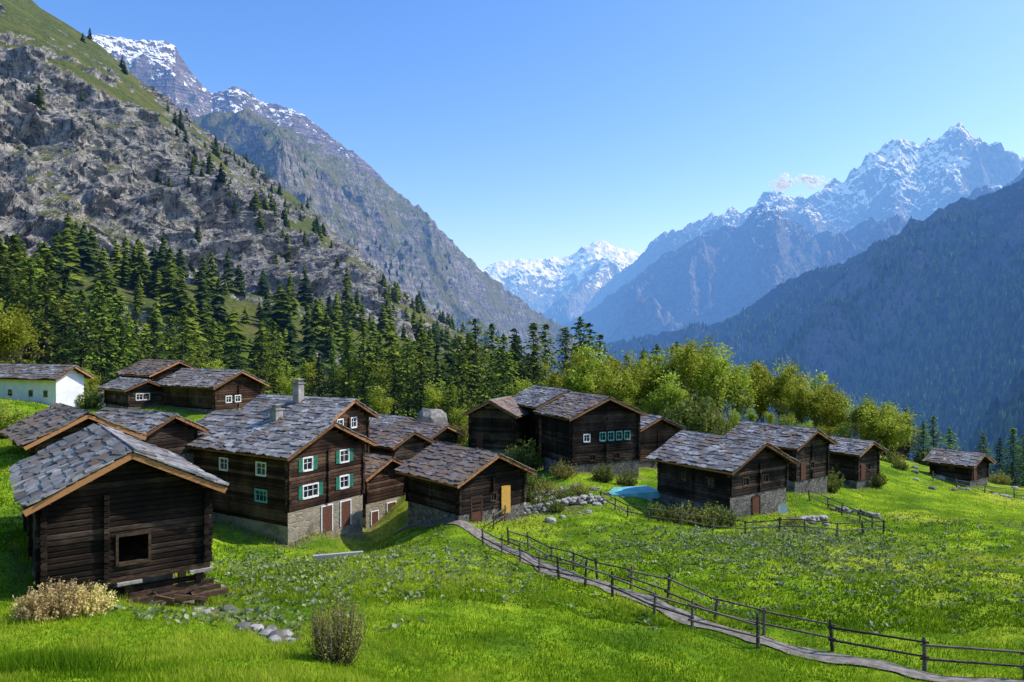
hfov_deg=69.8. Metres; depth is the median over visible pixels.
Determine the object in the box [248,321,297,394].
larch tree
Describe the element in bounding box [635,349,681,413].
birch tree
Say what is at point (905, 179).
snowy massif
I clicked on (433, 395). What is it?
birch tree
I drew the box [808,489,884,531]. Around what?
wooden fence
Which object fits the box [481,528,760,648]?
wooden fence
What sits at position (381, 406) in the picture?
birch tree
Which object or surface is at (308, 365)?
birch tree
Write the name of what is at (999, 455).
larch tree
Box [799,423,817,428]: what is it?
shrub
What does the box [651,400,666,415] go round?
birch tree
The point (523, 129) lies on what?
sky
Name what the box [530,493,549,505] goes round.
shrub
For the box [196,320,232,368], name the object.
larch tree
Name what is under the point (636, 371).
birch tree
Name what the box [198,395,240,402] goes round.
windows
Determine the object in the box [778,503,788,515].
satellite dish
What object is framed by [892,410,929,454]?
birch tree
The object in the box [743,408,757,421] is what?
birch tree
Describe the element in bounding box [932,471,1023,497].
wooden fence
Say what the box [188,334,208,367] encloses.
larch tree
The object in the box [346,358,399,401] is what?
birch tree
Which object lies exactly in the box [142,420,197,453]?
log walls
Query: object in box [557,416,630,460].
windows
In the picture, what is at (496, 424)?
log granary
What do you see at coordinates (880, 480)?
shrub
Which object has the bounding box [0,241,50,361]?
larch tree
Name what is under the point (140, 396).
windows
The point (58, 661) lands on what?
tall grass clump
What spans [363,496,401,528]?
foundation
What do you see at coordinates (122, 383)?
stone slab roof
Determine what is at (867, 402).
birch tree
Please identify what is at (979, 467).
windows
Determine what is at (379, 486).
log walls
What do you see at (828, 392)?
birch tree
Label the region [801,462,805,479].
doors
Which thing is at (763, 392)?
birch tree
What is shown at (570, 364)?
birch tree
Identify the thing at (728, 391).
birch tree
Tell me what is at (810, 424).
birch tree
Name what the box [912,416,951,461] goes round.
larch tree
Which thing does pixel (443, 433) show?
log barn
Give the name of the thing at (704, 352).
birch tree
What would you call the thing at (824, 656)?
gravel path
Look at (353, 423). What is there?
windows
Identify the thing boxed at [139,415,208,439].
roof timbers
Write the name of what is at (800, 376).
birch tree
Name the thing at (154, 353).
larch tree
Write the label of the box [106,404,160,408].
foundation
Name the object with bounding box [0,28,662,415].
mountainside larch forest
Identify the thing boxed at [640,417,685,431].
roof timbers
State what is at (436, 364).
larch tree
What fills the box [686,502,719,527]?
shrub
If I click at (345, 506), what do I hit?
doors
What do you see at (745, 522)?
wooden fence
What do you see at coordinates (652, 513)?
shrub
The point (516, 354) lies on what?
larch tree
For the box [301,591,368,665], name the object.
broom shrub
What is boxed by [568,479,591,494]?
shrub
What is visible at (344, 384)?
birch tree
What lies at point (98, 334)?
larch tree
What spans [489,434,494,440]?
windows
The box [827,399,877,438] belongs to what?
birch tree
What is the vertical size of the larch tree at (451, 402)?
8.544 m
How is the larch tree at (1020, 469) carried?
on the meadow ground at (638, 510)
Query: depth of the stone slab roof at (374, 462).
61.70 m
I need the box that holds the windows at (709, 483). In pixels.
[679,472,768,488]
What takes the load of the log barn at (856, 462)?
on the meadow ground at (638, 510)
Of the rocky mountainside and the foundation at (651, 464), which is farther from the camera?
the rocky mountainside
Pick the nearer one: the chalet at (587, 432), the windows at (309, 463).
the windows at (309, 463)
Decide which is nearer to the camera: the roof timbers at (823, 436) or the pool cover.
the pool cover
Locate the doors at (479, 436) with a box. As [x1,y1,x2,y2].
[476,433,482,447]
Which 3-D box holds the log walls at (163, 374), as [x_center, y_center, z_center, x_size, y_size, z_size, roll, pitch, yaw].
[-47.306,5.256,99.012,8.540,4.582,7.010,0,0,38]
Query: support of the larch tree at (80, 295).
on the meadow ground at (638, 510)
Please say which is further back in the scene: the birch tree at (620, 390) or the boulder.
the birch tree at (620, 390)
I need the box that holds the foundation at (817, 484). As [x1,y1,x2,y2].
[786,476,826,492]
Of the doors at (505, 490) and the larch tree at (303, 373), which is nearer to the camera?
the doors at (505, 490)
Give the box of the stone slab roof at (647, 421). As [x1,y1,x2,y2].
[640,414,685,428]
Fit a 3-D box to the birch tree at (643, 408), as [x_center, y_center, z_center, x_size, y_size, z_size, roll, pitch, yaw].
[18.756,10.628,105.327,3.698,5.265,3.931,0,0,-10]
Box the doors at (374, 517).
[370,501,395,526]
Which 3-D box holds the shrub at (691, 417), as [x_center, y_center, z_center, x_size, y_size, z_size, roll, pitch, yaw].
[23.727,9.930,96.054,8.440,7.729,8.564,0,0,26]
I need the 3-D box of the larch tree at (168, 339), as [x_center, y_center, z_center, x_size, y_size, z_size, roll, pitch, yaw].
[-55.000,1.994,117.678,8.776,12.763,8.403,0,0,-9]
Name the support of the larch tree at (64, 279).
on the meadow ground at (638, 510)
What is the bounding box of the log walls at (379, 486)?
[363,463,405,517]
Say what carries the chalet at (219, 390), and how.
on the meadow ground at (638, 510)
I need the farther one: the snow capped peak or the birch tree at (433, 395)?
the snow capped peak
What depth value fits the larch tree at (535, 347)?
124.74 m
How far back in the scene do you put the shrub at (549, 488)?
63.88 m
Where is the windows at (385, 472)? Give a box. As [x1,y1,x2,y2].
[383,469,387,476]
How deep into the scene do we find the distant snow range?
13230.26 m
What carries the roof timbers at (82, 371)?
attached to the walls at (67, 389)
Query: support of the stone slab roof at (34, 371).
on the roof timbers at (82, 371)
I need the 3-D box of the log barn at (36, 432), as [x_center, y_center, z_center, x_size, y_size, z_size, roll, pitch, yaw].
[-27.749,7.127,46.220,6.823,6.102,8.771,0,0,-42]
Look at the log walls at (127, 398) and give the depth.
85.60 m
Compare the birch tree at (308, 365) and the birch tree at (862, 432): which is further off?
the birch tree at (308, 365)
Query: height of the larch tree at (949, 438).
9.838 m
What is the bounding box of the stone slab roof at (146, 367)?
[115,359,195,375]
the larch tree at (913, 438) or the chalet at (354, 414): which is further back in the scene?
the larch tree at (913, 438)
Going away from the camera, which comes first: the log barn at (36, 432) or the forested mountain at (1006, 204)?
the log barn at (36, 432)
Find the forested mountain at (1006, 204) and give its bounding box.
[591,178,1023,481]
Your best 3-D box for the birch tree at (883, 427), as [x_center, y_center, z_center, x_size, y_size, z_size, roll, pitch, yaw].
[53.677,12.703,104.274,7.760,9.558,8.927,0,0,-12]
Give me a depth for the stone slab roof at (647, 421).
80.91 m
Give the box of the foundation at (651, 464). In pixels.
[639,461,656,467]
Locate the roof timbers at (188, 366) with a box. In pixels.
[115,362,193,376]
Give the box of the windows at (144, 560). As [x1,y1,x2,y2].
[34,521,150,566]
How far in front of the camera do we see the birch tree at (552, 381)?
116.27 m
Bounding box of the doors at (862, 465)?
[861,464,864,479]
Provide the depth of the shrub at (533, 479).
65.68 m
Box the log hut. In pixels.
[922,447,996,485]
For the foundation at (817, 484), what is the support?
on the meadow ground at (638, 510)
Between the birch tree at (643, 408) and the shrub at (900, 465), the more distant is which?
the birch tree at (643, 408)
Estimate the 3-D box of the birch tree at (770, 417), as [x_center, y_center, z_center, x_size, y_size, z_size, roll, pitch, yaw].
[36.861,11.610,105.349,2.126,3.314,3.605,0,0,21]
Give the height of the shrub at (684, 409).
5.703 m
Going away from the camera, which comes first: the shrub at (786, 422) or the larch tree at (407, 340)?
the shrub at (786, 422)
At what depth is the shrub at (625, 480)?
69.66 m
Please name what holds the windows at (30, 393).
attached to the walls at (67, 389)
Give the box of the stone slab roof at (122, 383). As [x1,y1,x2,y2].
[98,376,159,390]
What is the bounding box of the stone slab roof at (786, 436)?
[725,421,838,448]
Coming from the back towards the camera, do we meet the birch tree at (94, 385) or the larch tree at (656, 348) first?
the larch tree at (656, 348)
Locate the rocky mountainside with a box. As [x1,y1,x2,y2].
[0,0,496,392]
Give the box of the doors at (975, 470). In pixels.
[974,467,976,479]
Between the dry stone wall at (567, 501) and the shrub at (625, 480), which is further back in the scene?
the shrub at (625, 480)
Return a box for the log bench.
[313,551,362,560]
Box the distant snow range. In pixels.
[482,240,641,324]
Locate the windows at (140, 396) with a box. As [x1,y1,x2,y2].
[117,393,149,400]
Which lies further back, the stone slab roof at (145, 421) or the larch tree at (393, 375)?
the larch tree at (393, 375)
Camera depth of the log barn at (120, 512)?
27.84 m
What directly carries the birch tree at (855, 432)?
on the meadow ground at (638, 510)
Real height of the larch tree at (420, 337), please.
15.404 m
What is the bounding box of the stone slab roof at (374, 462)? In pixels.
[365,452,404,479]
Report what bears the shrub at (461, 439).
on the meadow ground at (638, 510)
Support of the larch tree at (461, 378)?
on the meadow ground at (638, 510)
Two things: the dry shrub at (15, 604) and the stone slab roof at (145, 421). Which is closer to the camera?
the dry shrub at (15, 604)
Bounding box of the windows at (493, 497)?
[490,492,496,501]
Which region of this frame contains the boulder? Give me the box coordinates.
[416,408,447,423]
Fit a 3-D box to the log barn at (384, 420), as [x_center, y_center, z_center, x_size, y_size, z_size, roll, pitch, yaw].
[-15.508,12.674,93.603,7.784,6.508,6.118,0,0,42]
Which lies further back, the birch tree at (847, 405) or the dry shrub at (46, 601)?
the birch tree at (847, 405)
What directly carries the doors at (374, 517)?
attached to the foundation at (380, 506)
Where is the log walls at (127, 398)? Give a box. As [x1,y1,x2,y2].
[104,383,162,406]
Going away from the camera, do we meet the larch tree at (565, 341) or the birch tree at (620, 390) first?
the birch tree at (620, 390)
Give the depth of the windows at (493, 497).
55.12 m
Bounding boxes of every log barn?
[0,403,146,455]
[8,423,228,605]
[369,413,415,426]
[369,425,433,461]
[387,419,465,446]
[394,441,536,524]
[829,436,888,488]
[878,440,914,459]
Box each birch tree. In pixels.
[0,298,43,363]
[0,301,52,363]
[0,394,26,435]
[81,366,95,382]
[84,372,103,395]
[202,358,224,368]
[265,358,299,394]
[273,373,303,394]
[293,362,322,395]
[334,367,355,397]
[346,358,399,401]
[366,385,397,413]
[417,375,464,412]
[446,399,477,429]
[502,376,534,396]
[537,357,565,387]
[555,348,600,390]
[560,341,611,393]
[583,351,623,397]
[583,360,642,404]
[602,343,664,407]
[623,397,639,407]
[632,350,678,411]
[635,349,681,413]
[636,396,654,413]
[647,369,693,415]
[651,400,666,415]
[659,336,702,410]
[666,332,729,409]
[687,342,761,416]
[702,350,748,416]
[714,361,759,420]
[727,409,740,426]
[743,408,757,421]
[745,359,803,422]
[747,361,781,421]
[748,357,790,422]
[761,411,776,423]
[765,369,807,422]
[774,361,815,424]
[774,377,815,425]
[777,411,798,425]
[785,375,835,427]
[797,420,819,428]
[804,369,835,427]
[808,381,851,431]
[819,424,836,435]
[820,391,854,436]
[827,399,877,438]
[834,422,851,437]
[848,409,884,438]
[851,393,901,457]
[856,397,921,456]
[857,421,877,440]
[865,423,899,455]
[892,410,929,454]
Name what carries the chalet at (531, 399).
on the meadow ground at (638, 510)
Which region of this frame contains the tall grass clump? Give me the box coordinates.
[0,639,190,678]
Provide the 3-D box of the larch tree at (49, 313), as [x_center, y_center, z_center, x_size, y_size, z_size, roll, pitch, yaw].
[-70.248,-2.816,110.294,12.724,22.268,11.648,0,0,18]
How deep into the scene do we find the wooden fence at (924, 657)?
28.14 m
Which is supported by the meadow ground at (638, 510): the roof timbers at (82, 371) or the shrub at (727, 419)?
the shrub at (727, 419)
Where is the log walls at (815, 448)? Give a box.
[779,435,829,481]
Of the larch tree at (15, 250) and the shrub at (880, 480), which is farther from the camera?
the larch tree at (15, 250)
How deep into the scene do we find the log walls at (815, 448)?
73.41 m
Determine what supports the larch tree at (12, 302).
on the meadow ground at (638, 510)
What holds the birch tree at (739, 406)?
on the meadow ground at (638, 510)
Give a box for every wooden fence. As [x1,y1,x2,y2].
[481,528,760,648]
[493,505,506,527]
[507,527,1023,678]
[598,490,885,535]
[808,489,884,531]
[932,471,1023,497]
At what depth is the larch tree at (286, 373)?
117.84 m
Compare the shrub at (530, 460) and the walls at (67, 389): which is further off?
the walls at (67, 389)
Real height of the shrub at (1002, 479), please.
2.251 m
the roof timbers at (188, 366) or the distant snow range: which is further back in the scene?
the distant snow range
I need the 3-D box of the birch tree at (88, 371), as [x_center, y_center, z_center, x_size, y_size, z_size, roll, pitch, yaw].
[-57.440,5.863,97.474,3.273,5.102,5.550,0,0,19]
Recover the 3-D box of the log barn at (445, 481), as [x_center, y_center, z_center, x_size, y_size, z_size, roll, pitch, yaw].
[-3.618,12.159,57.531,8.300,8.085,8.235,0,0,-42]
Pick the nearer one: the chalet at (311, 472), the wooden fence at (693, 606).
the wooden fence at (693, 606)
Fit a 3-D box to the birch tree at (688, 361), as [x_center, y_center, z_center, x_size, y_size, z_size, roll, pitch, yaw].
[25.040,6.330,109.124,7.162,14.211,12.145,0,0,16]
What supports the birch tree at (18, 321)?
on the meadow ground at (638, 510)
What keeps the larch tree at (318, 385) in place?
on the meadow ground at (638, 510)
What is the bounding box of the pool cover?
[609,485,658,498]
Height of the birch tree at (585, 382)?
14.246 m
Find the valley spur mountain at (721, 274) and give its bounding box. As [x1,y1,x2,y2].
[563,168,1023,345]
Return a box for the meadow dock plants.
[15,488,1023,637]
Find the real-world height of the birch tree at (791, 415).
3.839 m
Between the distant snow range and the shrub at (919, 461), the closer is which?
the shrub at (919, 461)
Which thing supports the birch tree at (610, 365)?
on the meadow ground at (638, 510)
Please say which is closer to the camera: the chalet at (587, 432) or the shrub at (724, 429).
the chalet at (587, 432)
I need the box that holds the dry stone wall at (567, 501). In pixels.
[522,484,880,523]
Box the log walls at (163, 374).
[121,364,187,381]
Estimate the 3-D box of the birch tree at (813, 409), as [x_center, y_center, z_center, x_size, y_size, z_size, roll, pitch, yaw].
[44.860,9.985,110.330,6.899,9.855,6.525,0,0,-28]
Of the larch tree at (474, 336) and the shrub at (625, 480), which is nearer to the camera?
the shrub at (625, 480)
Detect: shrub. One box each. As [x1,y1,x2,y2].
[0,404,28,438]
[8,590,57,616]
[9,576,92,622]
[58,579,117,617]
[76,382,103,408]
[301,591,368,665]
[448,418,468,444]
[504,435,543,470]
[526,473,548,490]
[526,485,536,501]
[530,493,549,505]
[534,476,561,496]
[547,500,565,511]
[549,458,578,478]
[552,488,578,499]
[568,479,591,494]
[591,461,614,482]
[615,470,637,486]
[645,501,667,517]
[655,504,689,524]
[660,403,708,430]
[663,388,723,433]
[672,500,702,524]
[682,398,734,433]
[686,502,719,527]
[696,501,739,528]
[709,420,734,434]
[771,415,797,426]
[782,512,803,525]
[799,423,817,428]
[827,466,844,492]
[867,469,888,486]
[880,449,907,463]
[891,459,910,469]
[913,449,929,465]
[987,471,1013,484]
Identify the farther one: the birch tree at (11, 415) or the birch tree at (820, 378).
the birch tree at (820, 378)
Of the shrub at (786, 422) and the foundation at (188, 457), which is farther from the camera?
the shrub at (786, 422)
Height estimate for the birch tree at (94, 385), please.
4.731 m
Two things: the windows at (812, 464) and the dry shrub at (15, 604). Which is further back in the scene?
the windows at (812, 464)
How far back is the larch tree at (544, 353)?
129.83 m
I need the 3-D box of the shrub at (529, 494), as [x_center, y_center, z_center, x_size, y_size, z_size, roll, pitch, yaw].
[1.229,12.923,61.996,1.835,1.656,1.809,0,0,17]
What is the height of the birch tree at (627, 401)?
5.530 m
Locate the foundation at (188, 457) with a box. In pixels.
[178,452,193,464]
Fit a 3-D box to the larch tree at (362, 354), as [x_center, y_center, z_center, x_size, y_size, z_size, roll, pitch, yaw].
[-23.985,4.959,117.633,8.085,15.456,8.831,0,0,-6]
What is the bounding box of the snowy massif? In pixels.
[580,122,1023,315]
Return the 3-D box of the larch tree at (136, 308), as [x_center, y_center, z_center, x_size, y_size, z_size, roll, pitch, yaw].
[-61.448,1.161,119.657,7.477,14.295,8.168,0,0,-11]
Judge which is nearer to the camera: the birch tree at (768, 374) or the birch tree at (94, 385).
the birch tree at (94, 385)
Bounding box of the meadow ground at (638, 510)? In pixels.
[0,376,1023,681]
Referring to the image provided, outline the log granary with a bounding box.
[461,396,528,454]
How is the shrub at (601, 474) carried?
on the meadow ground at (638, 510)
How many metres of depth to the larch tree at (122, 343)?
111.65 m
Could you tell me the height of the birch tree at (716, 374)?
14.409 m
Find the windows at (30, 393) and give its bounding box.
[8,389,47,397]
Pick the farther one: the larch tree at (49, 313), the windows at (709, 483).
the larch tree at (49, 313)
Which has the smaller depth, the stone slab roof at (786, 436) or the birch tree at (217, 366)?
the stone slab roof at (786, 436)
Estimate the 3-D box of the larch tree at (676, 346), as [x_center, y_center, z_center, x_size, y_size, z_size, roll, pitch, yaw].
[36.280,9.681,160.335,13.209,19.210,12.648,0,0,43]
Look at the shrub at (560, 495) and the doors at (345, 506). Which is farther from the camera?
the shrub at (560, 495)
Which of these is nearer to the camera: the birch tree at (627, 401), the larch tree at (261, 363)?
the birch tree at (627, 401)
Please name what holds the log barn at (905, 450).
on the meadow ground at (638, 510)
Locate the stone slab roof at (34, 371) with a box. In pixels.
[0,364,94,379]
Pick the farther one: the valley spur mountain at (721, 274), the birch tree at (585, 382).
the valley spur mountain at (721, 274)
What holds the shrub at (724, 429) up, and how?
on the meadow ground at (638, 510)
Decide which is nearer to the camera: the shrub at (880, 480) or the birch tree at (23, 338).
the shrub at (880, 480)
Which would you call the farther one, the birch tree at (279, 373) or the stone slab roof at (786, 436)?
the birch tree at (279, 373)
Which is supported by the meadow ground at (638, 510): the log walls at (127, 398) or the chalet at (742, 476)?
the chalet at (742, 476)
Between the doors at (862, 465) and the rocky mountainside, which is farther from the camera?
the rocky mountainside
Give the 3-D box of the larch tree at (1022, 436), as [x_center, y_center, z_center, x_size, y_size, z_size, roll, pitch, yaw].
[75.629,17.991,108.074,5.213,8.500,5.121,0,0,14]
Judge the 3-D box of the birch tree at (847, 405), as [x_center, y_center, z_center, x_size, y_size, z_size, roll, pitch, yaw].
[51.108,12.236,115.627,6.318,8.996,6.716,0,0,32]
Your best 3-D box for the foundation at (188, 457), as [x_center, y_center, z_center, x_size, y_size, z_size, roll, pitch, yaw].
[-29.492,10.532,57.953,8.080,3.590,4.404,0,0,32]
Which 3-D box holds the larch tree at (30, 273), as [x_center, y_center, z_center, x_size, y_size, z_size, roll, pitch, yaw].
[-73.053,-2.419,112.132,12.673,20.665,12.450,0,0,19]
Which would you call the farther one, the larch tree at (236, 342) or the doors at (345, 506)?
the larch tree at (236, 342)
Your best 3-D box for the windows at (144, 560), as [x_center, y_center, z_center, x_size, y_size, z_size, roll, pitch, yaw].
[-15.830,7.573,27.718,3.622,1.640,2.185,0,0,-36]
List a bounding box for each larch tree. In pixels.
[0,234,63,363]
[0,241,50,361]
[0,258,78,364]
[0,268,37,360]
[12,248,87,364]
[39,268,102,376]
[49,289,113,381]
[61,281,140,390]
[89,294,145,383]
[106,304,159,371]
[135,314,169,361]
[149,314,190,360]
[164,309,210,367]
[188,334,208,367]
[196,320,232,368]
[225,334,247,369]
[243,331,280,394]
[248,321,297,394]
[275,364,295,394]
[296,358,314,395]
[304,353,333,396]
[313,348,346,397]
[323,332,369,401]
[338,324,387,410]
[356,341,404,406]
[368,348,415,417]
[385,338,432,417]
[391,332,447,418]
[414,345,450,416]
[432,335,485,425]
[438,375,463,425]
[446,318,500,410]
[462,323,519,409]
[470,334,520,405]
[495,328,532,394]
[517,323,549,389]
[525,323,562,384]
[548,326,577,376]
[560,316,599,377]
[581,323,601,360]
[592,334,609,363]
[621,355,639,404]
[650,344,672,384]
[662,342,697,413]
[904,409,922,460]
[911,421,938,465]
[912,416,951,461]
[937,428,961,449]
[975,434,996,480]
[989,438,1011,481]
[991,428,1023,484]
[1009,439,1023,483]
[1011,434,1023,486]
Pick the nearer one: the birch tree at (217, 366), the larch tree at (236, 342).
the birch tree at (217, 366)
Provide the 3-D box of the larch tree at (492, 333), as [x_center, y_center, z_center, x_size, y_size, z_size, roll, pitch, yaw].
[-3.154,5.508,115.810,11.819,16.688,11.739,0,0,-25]
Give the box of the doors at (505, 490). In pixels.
[470,485,510,521]
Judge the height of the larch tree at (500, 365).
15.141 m
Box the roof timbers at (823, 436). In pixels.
[778,430,837,451]
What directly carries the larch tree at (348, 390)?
on the meadow ground at (638, 510)
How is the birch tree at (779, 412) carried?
on the meadow ground at (638, 510)
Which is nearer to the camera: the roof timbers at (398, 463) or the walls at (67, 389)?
the roof timbers at (398, 463)
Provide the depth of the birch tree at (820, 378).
130.86 m
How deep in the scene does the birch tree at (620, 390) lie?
107.14 m
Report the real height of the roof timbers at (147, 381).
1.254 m
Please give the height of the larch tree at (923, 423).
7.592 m
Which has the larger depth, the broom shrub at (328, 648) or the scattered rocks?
the scattered rocks
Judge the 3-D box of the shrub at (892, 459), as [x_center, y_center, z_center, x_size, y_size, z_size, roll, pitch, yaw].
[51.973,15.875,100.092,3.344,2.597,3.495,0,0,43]
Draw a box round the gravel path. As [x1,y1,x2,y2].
[394,520,1023,681]
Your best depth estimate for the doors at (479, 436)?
83.45 m
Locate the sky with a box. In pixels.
[33,0,1023,270]
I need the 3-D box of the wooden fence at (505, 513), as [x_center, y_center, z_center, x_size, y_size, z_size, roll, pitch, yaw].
[-0.558,13.071,56.463,0.549,1.779,7.430,0,0,10]
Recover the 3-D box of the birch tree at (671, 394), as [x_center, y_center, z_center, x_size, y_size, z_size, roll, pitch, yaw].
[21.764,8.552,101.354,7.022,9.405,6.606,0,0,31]
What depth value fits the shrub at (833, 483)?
76.27 m
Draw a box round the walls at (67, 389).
[0,370,83,408]
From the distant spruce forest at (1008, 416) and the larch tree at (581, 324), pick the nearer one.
the larch tree at (581, 324)
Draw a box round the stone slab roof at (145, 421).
[95,407,211,437]
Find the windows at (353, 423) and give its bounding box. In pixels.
[337,416,356,427]
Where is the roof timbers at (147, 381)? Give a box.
[97,380,166,391]
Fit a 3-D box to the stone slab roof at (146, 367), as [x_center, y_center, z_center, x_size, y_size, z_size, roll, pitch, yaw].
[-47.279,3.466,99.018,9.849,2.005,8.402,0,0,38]
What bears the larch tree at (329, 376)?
on the meadow ground at (638, 510)
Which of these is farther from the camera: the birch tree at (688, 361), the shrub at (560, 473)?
the birch tree at (688, 361)
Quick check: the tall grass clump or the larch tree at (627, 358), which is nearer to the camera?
the tall grass clump
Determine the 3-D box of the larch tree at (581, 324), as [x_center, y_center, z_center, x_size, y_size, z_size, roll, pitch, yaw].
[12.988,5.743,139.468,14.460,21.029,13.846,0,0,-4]
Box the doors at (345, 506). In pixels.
[321,499,350,532]
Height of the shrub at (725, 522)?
2.376 m
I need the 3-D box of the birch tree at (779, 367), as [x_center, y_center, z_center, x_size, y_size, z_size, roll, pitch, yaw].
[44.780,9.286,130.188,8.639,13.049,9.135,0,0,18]
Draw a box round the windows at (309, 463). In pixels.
[219,448,352,502]
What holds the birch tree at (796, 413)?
on the meadow ground at (638, 510)
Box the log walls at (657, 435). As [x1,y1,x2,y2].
[639,421,677,461]
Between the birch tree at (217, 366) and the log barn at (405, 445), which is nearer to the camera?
the log barn at (405, 445)
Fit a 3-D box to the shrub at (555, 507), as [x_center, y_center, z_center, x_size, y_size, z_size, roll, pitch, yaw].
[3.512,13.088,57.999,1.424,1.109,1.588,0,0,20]
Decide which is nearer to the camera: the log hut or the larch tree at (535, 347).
the log hut
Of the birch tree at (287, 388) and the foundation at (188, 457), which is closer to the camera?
the foundation at (188, 457)
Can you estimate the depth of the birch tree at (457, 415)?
97.86 m
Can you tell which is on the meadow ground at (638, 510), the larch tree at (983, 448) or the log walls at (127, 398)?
the larch tree at (983, 448)
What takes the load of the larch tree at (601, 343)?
on the meadow ground at (638, 510)
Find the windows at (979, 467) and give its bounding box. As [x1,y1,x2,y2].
[949,465,980,471]
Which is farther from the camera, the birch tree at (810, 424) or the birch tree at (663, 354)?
the birch tree at (663, 354)
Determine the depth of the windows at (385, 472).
62.19 m
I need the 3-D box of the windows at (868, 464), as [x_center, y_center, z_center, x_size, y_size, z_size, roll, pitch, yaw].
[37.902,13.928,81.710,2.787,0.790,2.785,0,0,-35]
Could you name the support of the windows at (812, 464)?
attached to the log walls at (815, 448)
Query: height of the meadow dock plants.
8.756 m
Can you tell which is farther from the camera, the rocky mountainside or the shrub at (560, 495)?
the rocky mountainside
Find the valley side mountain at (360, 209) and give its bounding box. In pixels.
[189,108,596,383]
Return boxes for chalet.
[154,368,268,412]
[186,404,376,544]
[237,379,378,452]
[513,385,570,466]
[533,391,648,476]
[645,430,800,516]
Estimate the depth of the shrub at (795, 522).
56.32 m
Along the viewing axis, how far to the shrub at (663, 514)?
56.67 m
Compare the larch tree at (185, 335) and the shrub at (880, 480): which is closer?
the shrub at (880, 480)
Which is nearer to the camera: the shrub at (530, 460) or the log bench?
the log bench
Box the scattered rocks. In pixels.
[96,386,1022,642]
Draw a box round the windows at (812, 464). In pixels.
[810,461,814,468]
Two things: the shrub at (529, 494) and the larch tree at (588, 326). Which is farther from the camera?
the larch tree at (588, 326)
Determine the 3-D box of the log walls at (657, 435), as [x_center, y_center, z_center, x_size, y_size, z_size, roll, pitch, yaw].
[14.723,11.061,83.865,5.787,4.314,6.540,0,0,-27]
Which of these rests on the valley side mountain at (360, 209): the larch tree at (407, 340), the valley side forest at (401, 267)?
the valley side forest at (401, 267)
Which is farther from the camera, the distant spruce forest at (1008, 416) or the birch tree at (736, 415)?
the distant spruce forest at (1008, 416)
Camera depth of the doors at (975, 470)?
92.51 m
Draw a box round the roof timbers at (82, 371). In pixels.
[0,366,93,380]
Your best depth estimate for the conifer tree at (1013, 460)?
105.78 m
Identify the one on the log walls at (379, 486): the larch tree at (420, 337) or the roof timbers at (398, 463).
the roof timbers at (398, 463)
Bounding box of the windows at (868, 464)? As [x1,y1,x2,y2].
[834,463,870,470]
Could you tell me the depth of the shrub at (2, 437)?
53.78 m
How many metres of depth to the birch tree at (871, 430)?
107.20 m
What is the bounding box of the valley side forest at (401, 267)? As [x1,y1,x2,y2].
[251,126,566,380]
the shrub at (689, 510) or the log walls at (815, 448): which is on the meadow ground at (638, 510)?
the shrub at (689, 510)
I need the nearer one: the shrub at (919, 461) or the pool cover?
the pool cover
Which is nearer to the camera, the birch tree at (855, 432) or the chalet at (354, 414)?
the chalet at (354, 414)
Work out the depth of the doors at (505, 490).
55.55 m
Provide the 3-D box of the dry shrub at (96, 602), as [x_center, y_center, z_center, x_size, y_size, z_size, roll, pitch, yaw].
[-13.607,8.292,23.395,1.771,1.196,1.784,0,0,36]
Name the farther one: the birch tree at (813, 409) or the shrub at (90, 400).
the birch tree at (813, 409)
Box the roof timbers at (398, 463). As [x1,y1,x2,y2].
[365,458,402,481]
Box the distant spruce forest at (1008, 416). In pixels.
[603,204,1023,484]
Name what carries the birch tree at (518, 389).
on the meadow ground at (638, 510)
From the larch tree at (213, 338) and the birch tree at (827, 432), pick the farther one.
the larch tree at (213, 338)
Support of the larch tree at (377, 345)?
on the meadow ground at (638, 510)
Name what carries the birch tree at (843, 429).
on the meadow ground at (638, 510)

